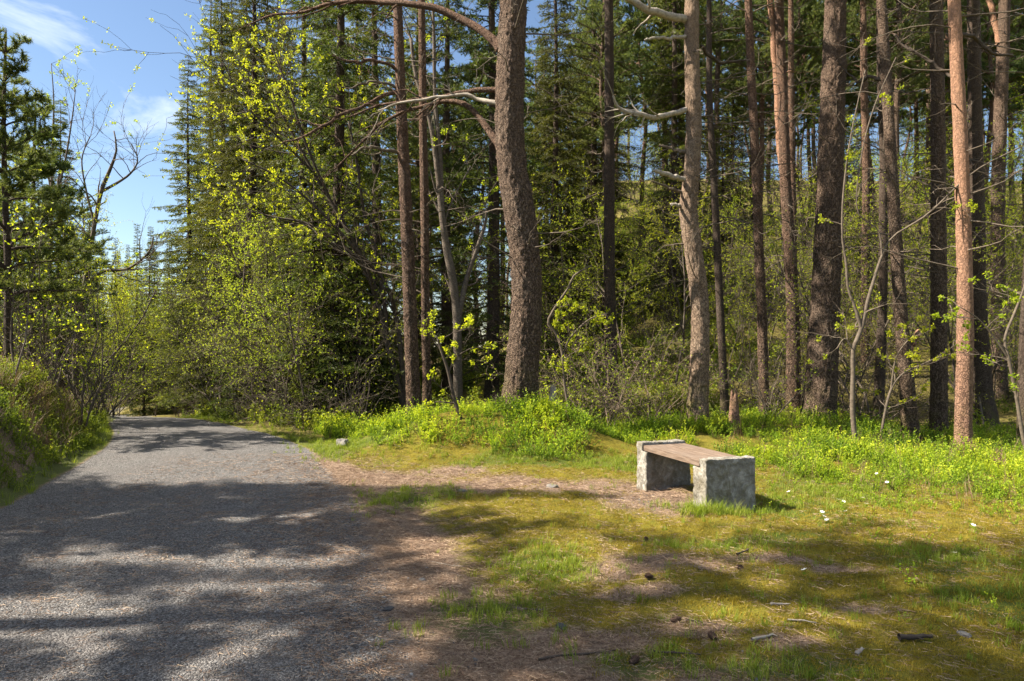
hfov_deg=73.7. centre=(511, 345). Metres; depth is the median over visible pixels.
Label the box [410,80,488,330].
pine tree
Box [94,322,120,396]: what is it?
young spruce
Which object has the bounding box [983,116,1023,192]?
birch tree
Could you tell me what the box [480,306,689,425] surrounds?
bramble thicket
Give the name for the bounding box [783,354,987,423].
understory shrub
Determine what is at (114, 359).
leafy shrub
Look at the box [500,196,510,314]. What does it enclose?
pine tree
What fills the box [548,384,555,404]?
tree stump
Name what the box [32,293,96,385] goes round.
leafy shrub
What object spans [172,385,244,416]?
understory shrub
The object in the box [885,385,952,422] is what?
understory shrub
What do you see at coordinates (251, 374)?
understory shrub
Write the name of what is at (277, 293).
young spruce
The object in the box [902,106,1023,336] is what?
birch tree
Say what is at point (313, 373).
young spruce
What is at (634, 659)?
pine cone
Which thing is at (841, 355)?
understory tree
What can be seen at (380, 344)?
understory tree
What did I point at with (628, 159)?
birch tree
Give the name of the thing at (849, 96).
pine tree
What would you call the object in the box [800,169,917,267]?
birch tree
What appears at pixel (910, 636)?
fallen stick
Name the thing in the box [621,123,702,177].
birch tree
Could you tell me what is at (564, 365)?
sapling
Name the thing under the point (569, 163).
spruce tree
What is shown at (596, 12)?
pine tree
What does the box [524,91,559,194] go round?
pine tree
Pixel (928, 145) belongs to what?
pine tree
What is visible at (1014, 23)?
pine tree
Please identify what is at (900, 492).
bilberry sprigs
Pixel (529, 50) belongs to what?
pine tree
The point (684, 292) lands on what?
birch tree
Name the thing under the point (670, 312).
understory shrub
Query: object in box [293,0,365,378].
spruce tree
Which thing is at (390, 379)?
young spruce
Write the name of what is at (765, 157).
spruce tree
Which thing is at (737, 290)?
understory shrub
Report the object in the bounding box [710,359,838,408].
understory shrub
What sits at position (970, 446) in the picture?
heather tuft
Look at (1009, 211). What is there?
birch tree
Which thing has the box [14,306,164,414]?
bank shrub
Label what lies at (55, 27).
sky
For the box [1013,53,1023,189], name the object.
pine tree
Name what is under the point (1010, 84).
pine tree
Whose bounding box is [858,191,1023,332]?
birch tree
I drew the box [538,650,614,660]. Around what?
fallen stick
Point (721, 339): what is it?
pine tree
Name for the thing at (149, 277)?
spruce tree
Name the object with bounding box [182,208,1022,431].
slope undergrowth
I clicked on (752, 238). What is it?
birch tree
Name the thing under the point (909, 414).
pine tree
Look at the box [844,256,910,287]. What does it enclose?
understory shrub
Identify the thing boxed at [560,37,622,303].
spruce tree
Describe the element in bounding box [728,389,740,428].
tree stump
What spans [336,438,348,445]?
stone
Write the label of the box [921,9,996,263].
pine tree
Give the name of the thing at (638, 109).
pine tree
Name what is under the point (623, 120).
pine tree
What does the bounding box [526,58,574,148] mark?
pine tree
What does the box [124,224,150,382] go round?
spruce tree
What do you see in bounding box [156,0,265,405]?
spruce tree
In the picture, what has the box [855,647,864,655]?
stone
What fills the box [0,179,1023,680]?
ground
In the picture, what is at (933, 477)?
dry stems
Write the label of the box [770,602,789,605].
fallen stick
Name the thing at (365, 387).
understory shrub
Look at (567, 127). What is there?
pine tree
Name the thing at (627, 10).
pine tree
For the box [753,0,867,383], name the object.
pine tree
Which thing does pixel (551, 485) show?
stone
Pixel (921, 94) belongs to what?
pine tree
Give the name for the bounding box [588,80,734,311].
birch tree
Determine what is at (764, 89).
pine tree
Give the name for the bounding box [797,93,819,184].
pine tree
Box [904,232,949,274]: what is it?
understory shrub
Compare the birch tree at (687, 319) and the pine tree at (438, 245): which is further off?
the pine tree at (438, 245)
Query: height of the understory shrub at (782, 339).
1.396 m
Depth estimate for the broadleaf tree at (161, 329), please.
34.82 m
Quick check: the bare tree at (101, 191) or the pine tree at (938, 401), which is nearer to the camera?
the pine tree at (938, 401)
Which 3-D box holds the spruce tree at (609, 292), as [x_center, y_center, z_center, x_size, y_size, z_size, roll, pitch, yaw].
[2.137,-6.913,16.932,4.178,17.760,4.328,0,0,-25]
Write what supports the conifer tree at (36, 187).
on the ground at (404, 453)
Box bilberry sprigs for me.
[755,450,1023,627]
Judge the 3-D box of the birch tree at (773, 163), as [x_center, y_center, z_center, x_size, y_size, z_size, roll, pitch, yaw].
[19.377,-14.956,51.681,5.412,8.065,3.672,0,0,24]
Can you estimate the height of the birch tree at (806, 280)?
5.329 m
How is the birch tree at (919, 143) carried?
on the ground at (404, 453)
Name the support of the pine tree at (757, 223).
on the ground at (404, 453)
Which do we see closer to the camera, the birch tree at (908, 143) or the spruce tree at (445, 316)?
the spruce tree at (445, 316)
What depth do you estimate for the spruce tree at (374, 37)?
19.35 m
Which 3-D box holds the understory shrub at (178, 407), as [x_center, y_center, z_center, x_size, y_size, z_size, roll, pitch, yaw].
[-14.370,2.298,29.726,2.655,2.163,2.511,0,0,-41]
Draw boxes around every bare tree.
[7,45,89,378]
[9,77,195,398]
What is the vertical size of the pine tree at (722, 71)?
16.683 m
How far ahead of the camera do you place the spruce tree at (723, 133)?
28.65 m
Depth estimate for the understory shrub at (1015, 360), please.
18.89 m
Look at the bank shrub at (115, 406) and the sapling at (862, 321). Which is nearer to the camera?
the sapling at (862, 321)
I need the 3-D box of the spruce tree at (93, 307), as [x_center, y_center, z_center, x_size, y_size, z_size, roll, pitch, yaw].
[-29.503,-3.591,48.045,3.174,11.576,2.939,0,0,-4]
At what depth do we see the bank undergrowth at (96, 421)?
10.43 m
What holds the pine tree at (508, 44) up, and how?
on the ground at (404, 453)
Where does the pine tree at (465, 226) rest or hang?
on the ground at (404, 453)
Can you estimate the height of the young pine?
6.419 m
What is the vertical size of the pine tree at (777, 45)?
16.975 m
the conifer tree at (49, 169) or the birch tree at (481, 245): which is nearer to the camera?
the conifer tree at (49, 169)
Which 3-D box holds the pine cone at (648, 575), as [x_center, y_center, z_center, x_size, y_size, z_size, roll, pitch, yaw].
[0.955,1.611,4.768,0.069,0.046,0.046,11,7,-24]
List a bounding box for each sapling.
[417,309,497,419]
[547,265,614,412]
[796,32,1023,438]
[855,314,955,439]
[932,271,1023,448]
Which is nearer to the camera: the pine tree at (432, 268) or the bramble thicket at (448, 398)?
the bramble thicket at (448, 398)
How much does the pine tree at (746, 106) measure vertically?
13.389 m
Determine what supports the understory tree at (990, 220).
on the ground at (404, 453)
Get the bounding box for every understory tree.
[117,246,346,418]
[126,292,261,416]
[175,271,320,412]
[175,307,322,410]
[176,182,316,408]
[193,175,361,421]
[206,255,383,409]
[270,232,472,419]
[700,200,979,412]
[708,167,915,328]
[710,174,956,418]
[736,214,860,339]
[750,115,918,349]
[751,276,929,410]
[800,226,929,371]
[801,248,955,358]
[840,207,1019,423]
[841,109,1023,408]
[845,145,930,321]
[903,154,1023,368]
[912,222,1023,369]
[928,277,1021,365]
[929,96,1023,290]
[947,252,1021,323]
[948,183,1022,275]
[950,176,1023,350]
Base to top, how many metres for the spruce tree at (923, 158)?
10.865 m
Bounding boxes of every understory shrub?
[139,354,165,415]
[147,375,203,416]
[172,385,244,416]
[185,368,352,427]
[198,351,233,402]
[210,375,261,414]
[234,337,271,414]
[251,360,399,434]
[254,356,352,423]
[308,351,402,420]
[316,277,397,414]
[552,316,591,398]
[571,317,623,350]
[576,275,620,351]
[643,293,710,324]
[673,339,800,406]
[708,268,784,305]
[708,271,778,387]
[708,276,755,301]
[709,285,770,334]
[709,354,868,411]
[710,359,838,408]
[726,302,777,392]
[728,348,835,417]
[731,300,755,373]
[738,343,848,404]
[755,259,809,376]
[755,330,806,350]
[770,309,807,404]
[770,335,861,398]
[781,340,875,409]
[783,328,896,387]
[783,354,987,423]
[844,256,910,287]
[844,322,894,360]
[845,349,951,411]
[870,310,954,343]
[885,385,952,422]
[889,282,956,327]
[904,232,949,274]
[906,269,990,306]
[918,381,995,426]
[974,308,1019,396]
[989,328,1017,374]
[993,377,1016,401]
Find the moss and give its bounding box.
[401,437,1023,680]
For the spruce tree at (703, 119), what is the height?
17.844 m
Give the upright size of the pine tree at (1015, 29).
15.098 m
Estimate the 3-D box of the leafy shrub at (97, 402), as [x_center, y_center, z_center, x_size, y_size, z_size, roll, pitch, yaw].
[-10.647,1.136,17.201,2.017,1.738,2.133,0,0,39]
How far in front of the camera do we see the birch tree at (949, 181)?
25.96 m
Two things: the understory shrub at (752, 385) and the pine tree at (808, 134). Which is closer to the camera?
the understory shrub at (752, 385)
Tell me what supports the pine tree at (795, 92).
on the ground at (404, 453)
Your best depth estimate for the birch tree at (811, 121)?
25.18 m
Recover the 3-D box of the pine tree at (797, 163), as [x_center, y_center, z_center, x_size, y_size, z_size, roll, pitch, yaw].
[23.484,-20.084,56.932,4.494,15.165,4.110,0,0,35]
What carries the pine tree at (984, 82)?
on the ground at (404, 453)
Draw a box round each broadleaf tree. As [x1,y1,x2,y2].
[52,256,140,381]
[66,274,151,370]
[79,237,171,410]
[84,282,152,415]
[92,214,194,405]
[98,264,151,325]
[100,299,148,376]
[103,272,179,347]
[116,287,179,397]
[131,265,201,411]
[135,263,215,405]
[161,170,367,344]
[167,185,328,402]
[177,204,266,320]
[179,200,322,404]
[182,188,309,404]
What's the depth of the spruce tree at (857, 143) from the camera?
61.40 m
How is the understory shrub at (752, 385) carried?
on the ground at (404, 453)
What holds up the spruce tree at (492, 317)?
on the ground at (404, 453)
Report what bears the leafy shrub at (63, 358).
on the ground at (404, 453)
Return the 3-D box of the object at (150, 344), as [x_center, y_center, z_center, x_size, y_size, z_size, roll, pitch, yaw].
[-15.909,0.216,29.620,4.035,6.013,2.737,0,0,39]
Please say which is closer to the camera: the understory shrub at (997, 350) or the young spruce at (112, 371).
the understory shrub at (997, 350)
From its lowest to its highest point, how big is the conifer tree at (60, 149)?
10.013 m
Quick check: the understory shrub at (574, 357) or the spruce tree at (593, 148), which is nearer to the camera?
the understory shrub at (574, 357)
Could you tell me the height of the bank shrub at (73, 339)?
4.708 m
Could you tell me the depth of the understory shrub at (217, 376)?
21.26 m
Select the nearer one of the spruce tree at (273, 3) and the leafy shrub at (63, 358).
the leafy shrub at (63, 358)
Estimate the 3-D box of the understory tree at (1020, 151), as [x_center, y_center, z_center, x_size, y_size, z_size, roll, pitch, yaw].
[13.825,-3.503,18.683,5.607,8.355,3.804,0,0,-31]
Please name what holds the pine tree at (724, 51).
on the ground at (404, 453)
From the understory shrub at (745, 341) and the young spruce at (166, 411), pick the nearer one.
the understory shrub at (745, 341)
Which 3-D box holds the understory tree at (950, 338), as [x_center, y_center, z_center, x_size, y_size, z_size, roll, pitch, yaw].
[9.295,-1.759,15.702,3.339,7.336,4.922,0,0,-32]
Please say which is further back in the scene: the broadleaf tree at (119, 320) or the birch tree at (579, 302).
the broadleaf tree at (119, 320)
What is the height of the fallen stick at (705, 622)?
0.032 m
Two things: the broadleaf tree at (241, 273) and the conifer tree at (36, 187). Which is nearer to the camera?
the broadleaf tree at (241, 273)
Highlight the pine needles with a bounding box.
[0,435,1023,680]
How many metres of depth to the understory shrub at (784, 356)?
17.61 m
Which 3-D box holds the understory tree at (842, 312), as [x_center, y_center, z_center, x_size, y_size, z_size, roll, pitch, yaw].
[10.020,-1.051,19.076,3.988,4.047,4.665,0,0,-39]
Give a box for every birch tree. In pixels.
[386,0,506,409]
[430,149,533,306]
[434,198,508,313]
[457,147,619,384]
[464,246,606,398]
[500,256,603,362]
[539,199,646,381]
[553,161,673,408]
[568,134,745,292]
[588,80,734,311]
[598,141,644,271]
[600,133,657,263]
[614,130,651,215]
[615,150,723,350]
[617,87,738,237]
[617,268,751,384]
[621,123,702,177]
[624,181,749,397]
[625,129,659,198]
[626,103,705,229]
[634,142,701,237]
[658,162,856,313]
[673,171,772,351]
[685,100,765,255]
[702,89,769,263]
[708,170,890,368]
[745,84,878,262]
[747,119,806,201]
[750,132,815,268]
[750,164,814,288]
[764,115,816,195]
[764,137,878,245]
[766,128,816,192]
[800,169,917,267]
[843,137,955,301]
[844,114,876,195]
[844,137,876,184]
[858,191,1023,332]
[872,100,925,209]
[872,143,925,218]
[899,106,985,188]
[900,77,990,255]
[900,81,1023,285]
[901,137,925,218]
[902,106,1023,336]
[909,218,1023,307]
[950,76,1023,297]
[983,81,1023,221]
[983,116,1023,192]
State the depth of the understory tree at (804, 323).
14.93 m
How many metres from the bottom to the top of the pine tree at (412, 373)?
15.292 m
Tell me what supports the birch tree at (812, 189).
on the ground at (404, 453)
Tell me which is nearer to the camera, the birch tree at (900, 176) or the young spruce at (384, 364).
the young spruce at (384, 364)
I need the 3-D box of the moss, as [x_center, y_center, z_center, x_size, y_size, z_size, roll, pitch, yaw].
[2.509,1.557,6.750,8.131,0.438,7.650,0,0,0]
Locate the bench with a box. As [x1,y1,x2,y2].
[636,439,755,509]
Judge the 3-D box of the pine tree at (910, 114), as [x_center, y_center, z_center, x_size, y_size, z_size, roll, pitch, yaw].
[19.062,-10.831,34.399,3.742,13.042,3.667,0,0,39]
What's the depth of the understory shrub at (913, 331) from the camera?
21.34 m
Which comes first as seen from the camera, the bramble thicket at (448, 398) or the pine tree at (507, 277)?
the bramble thicket at (448, 398)
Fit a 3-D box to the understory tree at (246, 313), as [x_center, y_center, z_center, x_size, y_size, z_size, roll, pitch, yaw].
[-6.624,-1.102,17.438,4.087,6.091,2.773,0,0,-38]
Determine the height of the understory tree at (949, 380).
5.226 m
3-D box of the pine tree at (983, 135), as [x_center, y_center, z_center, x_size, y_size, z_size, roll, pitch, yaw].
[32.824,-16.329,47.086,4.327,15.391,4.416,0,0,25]
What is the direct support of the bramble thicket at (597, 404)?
on the ground at (404, 453)
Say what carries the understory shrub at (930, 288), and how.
on the ground at (404, 453)
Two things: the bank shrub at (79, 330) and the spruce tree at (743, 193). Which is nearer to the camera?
the bank shrub at (79, 330)
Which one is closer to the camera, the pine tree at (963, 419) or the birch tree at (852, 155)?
the pine tree at (963, 419)
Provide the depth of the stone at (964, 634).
3.97 m
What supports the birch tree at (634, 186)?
on the ground at (404, 453)
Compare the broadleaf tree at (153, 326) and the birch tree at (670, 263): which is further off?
the broadleaf tree at (153, 326)
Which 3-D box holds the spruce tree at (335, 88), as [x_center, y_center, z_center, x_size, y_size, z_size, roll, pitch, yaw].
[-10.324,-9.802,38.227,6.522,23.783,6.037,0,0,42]
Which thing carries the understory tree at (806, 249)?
on the ground at (404, 453)
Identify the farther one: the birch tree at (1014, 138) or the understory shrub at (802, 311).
the birch tree at (1014, 138)
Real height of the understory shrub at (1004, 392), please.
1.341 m
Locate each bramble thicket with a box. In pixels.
[419,382,498,408]
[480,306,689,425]
[539,323,740,423]
[539,372,634,423]
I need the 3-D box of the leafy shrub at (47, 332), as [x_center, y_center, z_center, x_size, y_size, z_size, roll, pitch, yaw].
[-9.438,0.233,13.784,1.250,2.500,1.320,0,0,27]
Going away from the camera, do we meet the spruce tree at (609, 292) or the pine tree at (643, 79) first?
the spruce tree at (609, 292)
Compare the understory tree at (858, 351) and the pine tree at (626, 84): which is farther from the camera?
the pine tree at (626, 84)
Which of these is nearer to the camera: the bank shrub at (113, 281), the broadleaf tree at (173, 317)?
the bank shrub at (113, 281)
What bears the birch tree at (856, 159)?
on the ground at (404, 453)
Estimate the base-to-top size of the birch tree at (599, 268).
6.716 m
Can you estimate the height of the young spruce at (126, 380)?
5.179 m
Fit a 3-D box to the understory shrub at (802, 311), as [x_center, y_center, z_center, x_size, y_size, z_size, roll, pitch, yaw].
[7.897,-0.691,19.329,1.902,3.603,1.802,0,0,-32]
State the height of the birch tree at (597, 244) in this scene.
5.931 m
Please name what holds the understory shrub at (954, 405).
on the ground at (404, 453)
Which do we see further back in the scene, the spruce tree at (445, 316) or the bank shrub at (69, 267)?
the spruce tree at (445, 316)
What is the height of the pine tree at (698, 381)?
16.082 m
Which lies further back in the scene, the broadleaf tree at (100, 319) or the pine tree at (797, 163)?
the pine tree at (797, 163)
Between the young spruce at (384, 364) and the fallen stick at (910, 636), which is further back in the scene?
the young spruce at (384, 364)
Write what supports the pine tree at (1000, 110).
on the ground at (404, 453)
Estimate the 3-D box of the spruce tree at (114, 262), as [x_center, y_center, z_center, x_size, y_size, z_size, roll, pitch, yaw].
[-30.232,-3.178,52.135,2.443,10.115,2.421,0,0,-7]
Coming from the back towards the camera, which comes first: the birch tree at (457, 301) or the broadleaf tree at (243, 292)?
the broadleaf tree at (243, 292)
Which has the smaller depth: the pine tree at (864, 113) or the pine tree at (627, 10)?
the pine tree at (864, 113)
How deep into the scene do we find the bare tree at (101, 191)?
18.97 m
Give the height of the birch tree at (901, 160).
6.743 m
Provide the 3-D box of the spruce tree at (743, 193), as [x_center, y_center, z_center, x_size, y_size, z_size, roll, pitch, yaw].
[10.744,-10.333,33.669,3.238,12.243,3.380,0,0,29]
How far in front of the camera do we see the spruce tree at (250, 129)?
22.65 m
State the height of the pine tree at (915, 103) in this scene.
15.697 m
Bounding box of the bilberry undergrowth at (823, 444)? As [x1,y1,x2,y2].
[309,385,1023,500]
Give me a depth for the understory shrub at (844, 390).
17.12 m
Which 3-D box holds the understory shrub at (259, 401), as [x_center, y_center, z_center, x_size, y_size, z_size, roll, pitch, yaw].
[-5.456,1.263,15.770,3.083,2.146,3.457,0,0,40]
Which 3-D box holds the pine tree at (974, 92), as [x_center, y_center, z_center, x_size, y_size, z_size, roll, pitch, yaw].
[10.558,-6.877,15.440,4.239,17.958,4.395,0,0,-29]
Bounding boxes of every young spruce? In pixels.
[0,302,19,359]
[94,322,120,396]
[111,324,142,408]
[116,321,163,416]
[145,300,184,414]
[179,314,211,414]
[185,272,239,416]
[205,282,260,419]
[220,216,296,421]
[227,192,327,420]
[265,192,355,426]
[308,191,404,418]
[347,241,404,417]
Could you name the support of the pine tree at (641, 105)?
on the ground at (404, 453)
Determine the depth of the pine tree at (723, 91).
43.47 m
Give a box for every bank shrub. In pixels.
[0,124,120,387]
[0,200,121,371]
[0,268,130,368]
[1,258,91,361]
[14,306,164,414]
[17,175,137,398]
[38,258,117,401]
[52,337,172,416]
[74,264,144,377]
[80,288,148,378]
[87,355,163,415]
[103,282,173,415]
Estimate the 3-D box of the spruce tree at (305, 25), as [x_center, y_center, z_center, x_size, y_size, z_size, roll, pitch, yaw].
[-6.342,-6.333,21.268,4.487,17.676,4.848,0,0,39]
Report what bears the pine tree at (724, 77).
on the ground at (404, 453)
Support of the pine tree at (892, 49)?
on the ground at (404, 453)
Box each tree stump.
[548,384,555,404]
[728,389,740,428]
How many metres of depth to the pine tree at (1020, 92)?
31.07 m
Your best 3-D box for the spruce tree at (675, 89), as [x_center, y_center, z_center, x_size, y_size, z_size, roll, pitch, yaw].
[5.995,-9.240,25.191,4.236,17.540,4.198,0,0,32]
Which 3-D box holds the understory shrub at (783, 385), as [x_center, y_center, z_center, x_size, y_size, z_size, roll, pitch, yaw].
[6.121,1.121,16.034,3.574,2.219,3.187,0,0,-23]
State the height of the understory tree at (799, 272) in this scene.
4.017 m
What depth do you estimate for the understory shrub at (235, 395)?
17.36 m
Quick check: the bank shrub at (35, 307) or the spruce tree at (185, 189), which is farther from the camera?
the spruce tree at (185, 189)
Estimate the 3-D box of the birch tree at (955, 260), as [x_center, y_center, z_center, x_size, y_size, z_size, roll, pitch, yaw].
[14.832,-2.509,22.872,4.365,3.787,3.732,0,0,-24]
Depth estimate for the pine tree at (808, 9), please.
26.51 m
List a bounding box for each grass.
[0,346,100,476]
[0,412,1023,680]
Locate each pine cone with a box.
[629,655,639,664]
[644,573,653,578]
[670,615,681,622]
[708,631,716,639]
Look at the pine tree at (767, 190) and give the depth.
41.92 m
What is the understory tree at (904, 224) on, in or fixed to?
on the ground at (404, 453)
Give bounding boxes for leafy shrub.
[0,199,71,381]
[0,291,110,394]
[0,298,80,391]
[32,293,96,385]
[48,253,154,427]
[52,357,137,412]
[80,372,145,415]
[82,321,138,410]
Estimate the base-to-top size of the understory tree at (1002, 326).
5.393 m
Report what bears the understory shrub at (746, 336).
on the ground at (404, 453)
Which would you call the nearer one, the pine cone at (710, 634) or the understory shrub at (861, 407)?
the pine cone at (710, 634)
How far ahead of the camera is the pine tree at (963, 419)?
10.53 m
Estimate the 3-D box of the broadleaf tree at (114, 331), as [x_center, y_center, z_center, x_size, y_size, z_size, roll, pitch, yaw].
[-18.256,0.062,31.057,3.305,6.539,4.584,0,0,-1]
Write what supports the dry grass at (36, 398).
on the ground at (404, 453)
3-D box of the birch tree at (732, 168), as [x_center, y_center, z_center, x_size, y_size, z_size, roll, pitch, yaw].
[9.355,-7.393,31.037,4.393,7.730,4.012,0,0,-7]
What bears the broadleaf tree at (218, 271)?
on the ground at (404, 453)
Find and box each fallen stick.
[512,607,543,610]
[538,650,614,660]
[654,647,700,654]
[686,619,732,626]
[751,633,776,640]
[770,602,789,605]
[787,619,816,622]
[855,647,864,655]
[897,633,932,639]
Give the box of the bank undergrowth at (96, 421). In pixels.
[0,352,109,489]
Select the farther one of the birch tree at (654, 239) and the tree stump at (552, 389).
the birch tree at (654, 239)
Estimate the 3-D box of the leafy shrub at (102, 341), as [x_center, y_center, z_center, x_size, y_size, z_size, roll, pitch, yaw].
[-7.482,-0.051,12.484,1.677,3.177,1.588,0,0,-27]
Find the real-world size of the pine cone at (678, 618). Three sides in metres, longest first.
0.069 x 0.046 x 0.046 m
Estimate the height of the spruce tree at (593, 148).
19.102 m
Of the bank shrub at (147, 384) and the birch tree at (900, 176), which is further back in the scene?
the birch tree at (900, 176)
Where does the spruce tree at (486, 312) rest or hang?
on the ground at (404, 453)
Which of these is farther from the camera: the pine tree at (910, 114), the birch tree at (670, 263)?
the pine tree at (910, 114)
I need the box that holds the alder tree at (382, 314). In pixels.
[74,0,435,412]
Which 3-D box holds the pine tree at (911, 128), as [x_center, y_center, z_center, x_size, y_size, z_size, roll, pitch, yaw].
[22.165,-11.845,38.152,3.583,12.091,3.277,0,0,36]
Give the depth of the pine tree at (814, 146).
45.59 m
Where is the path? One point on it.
(176, 434)
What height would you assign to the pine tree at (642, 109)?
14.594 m
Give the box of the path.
[0,415,431,680]
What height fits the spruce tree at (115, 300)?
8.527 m
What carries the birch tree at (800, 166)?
on the ground at (404, 453)
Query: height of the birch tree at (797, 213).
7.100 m
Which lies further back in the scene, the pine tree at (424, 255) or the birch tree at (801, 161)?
the birch tree at (801, 161)
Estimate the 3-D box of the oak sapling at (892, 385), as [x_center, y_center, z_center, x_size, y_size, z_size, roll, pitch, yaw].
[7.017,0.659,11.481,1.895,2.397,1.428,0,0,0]
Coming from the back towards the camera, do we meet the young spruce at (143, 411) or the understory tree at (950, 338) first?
the young spruce at (143, 411)
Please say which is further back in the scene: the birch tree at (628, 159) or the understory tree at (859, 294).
the birch tree at (628, 159)
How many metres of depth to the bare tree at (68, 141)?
20.98 m
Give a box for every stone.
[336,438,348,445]
[383,606,393,610]
[546,484,557,488]
[556,623,565,629]
[955,630,971,637]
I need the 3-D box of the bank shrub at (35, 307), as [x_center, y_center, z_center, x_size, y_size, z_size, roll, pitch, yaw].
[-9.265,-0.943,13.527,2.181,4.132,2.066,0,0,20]
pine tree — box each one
[215,0,615,409]
[278,4,444,416]
[310,0,502,409]
[363,142,399,343]
[369,66,450,259]
[381,42,469,332]
[385,198,401,311]
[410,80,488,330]
[429,148,475,292]
[429,175,451,364]
[433,146,488,271]
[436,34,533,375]
[463,24,538,348]
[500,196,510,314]
[524,44,566,254]
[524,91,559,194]
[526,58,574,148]
[546,73,601,224]
[549,0,661,332]
[551,64,578,266]
[571,0,637,179]
[581,5,642,215]
[596,0,825,422]
[598,0,671,290]
[613,0,724,310]
[614,44,638,197]
[624,42,643,186]
[631,3,704,191]
[636,27,671,165]
[647,0,803,416]
[665,0,745,251]
[666,0,839,413]
[682,4,736,217]
[699,0,764,252]
[704,0,864,412]
[712,8,757,215]
[712,32,731,183]
[713,0,823,313]
[713,20,772,215]
[720,1,787,253]
[728,0,823,292]
[739,5,807,225]
[745,0,902,424]
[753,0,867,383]
[755,0,852,303]
[757,1,821,242]
[769,0,1003,440]
[774,0,823,218]
[779,0,926,365]
[787,0,870,231]
[796,0,847,211]
[796,58,816,190]
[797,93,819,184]
[802,0,1023,446]
[803,0,918,291]
[807,0,927,305]
[822,0,949,325]
[844,0,1022,433]
[844,37,859,165]
[845,0,998,421]
[845,59,857,116]
[846,0,930,228]
[847,0,946,237]
[854,20,925,220]
[868,0,924,214]
[894,3,948,250]
[895,0,992,263]
[899,67,925,233]
[902,0,995,273]
[903,1,1023,444]
[906,0,1023,424]
[906,81,949,223]
[908,0,1023,399]
[921,1,994,217]
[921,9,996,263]
[943,0,1023,291]
[949,0,1023,229]
[965,0,1023,273]
[982,5,1023,231]
[982,56,995,203]
[983,0,1023,270]
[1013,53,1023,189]
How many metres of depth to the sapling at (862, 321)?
10.98 m
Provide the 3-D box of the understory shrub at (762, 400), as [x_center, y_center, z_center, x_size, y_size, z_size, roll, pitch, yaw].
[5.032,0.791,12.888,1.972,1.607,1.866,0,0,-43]
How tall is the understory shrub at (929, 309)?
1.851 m
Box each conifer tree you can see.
[0,94,111,365]
[0,136,65,356]
[0,158,66,333]
[0,209,39,336]
[16,99,113,391]
[66,193,114,374]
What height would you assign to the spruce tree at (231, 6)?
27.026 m
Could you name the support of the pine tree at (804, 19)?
on the ground at (404, 453)
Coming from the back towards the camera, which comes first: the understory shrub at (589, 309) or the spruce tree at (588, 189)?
the spruce tree at (588, 189)
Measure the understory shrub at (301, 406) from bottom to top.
2.092 m
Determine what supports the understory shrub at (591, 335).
on the ground at (404, 453)
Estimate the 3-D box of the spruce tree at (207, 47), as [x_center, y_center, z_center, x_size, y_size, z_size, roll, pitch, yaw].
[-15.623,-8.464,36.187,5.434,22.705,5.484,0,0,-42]
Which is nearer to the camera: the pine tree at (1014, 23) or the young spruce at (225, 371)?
the young spruce at (225, 371)
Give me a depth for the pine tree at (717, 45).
30.54 m
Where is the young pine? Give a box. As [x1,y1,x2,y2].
[0,26,119,358]
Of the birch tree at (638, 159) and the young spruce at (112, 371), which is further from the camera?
the birch tree at (638, 159)
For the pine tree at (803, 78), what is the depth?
30.09 m
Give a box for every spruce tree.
[68,212,106,362]
[96,256,111,352]
[105,237,122,316]
[105,252,132,371]
[116,246,139,364]
[121,227,164,398]
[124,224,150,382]
[138,55,219,415]
[145,237,161,343]
[153,264,177,400]
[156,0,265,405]
[156,230,181,366]
[163,0,240,359]
[167,0,310,403]
[185,3,283,398]
[198,0,249,243]
[218,0,363,398]
[227,0,293,213]
[228,0,319,378]
[248,0,418,412]
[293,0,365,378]
[308,7,370,309]
[311,6,403,375]
[317,0,451,406]
[382,0,463,372]
[387,0,488,395]
[420,0,579,405]
[430,170,482,371]
[480,255,508,338]
[500,0,616,363]
[524,43,585,351]
[528,0,687,412]
[541,0,655,315]
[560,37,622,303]
[597,113,628,199]
[619,0,735,325]
[634,0,742,303]
[701,100,748,279]
[704,11,764,255]
[743,66,777,186]
[843,114,860,237]
[845,87,877,182]
[907,111,925,211]
[927,82,952,238]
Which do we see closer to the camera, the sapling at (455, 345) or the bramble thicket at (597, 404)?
the sapling at (455, 345)
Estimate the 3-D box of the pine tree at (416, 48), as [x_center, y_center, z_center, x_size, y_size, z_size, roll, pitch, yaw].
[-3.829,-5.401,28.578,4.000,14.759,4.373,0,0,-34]
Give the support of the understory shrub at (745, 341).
on the ground at (404, 453)
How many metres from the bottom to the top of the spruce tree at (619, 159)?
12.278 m
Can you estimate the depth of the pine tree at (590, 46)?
41.01 m
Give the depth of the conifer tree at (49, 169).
16.86 m
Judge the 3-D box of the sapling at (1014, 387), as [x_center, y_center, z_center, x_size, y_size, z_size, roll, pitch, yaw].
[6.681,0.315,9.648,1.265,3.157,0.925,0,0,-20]
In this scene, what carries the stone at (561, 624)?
on the ground at (404, 453)
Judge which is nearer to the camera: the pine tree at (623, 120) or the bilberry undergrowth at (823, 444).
the bilberry undergrowth at (823, 444)
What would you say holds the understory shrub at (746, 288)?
on the ground at (404, 453)
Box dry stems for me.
[310,392,1023,505]
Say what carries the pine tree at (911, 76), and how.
on the ground at (404, 453)
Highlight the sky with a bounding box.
[0,0,1023,346]
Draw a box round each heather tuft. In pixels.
[944,439,980,453]
[991,447,1008,465]
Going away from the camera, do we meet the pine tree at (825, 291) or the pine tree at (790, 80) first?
the pine tree at (825, 291)
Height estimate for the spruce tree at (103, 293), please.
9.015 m

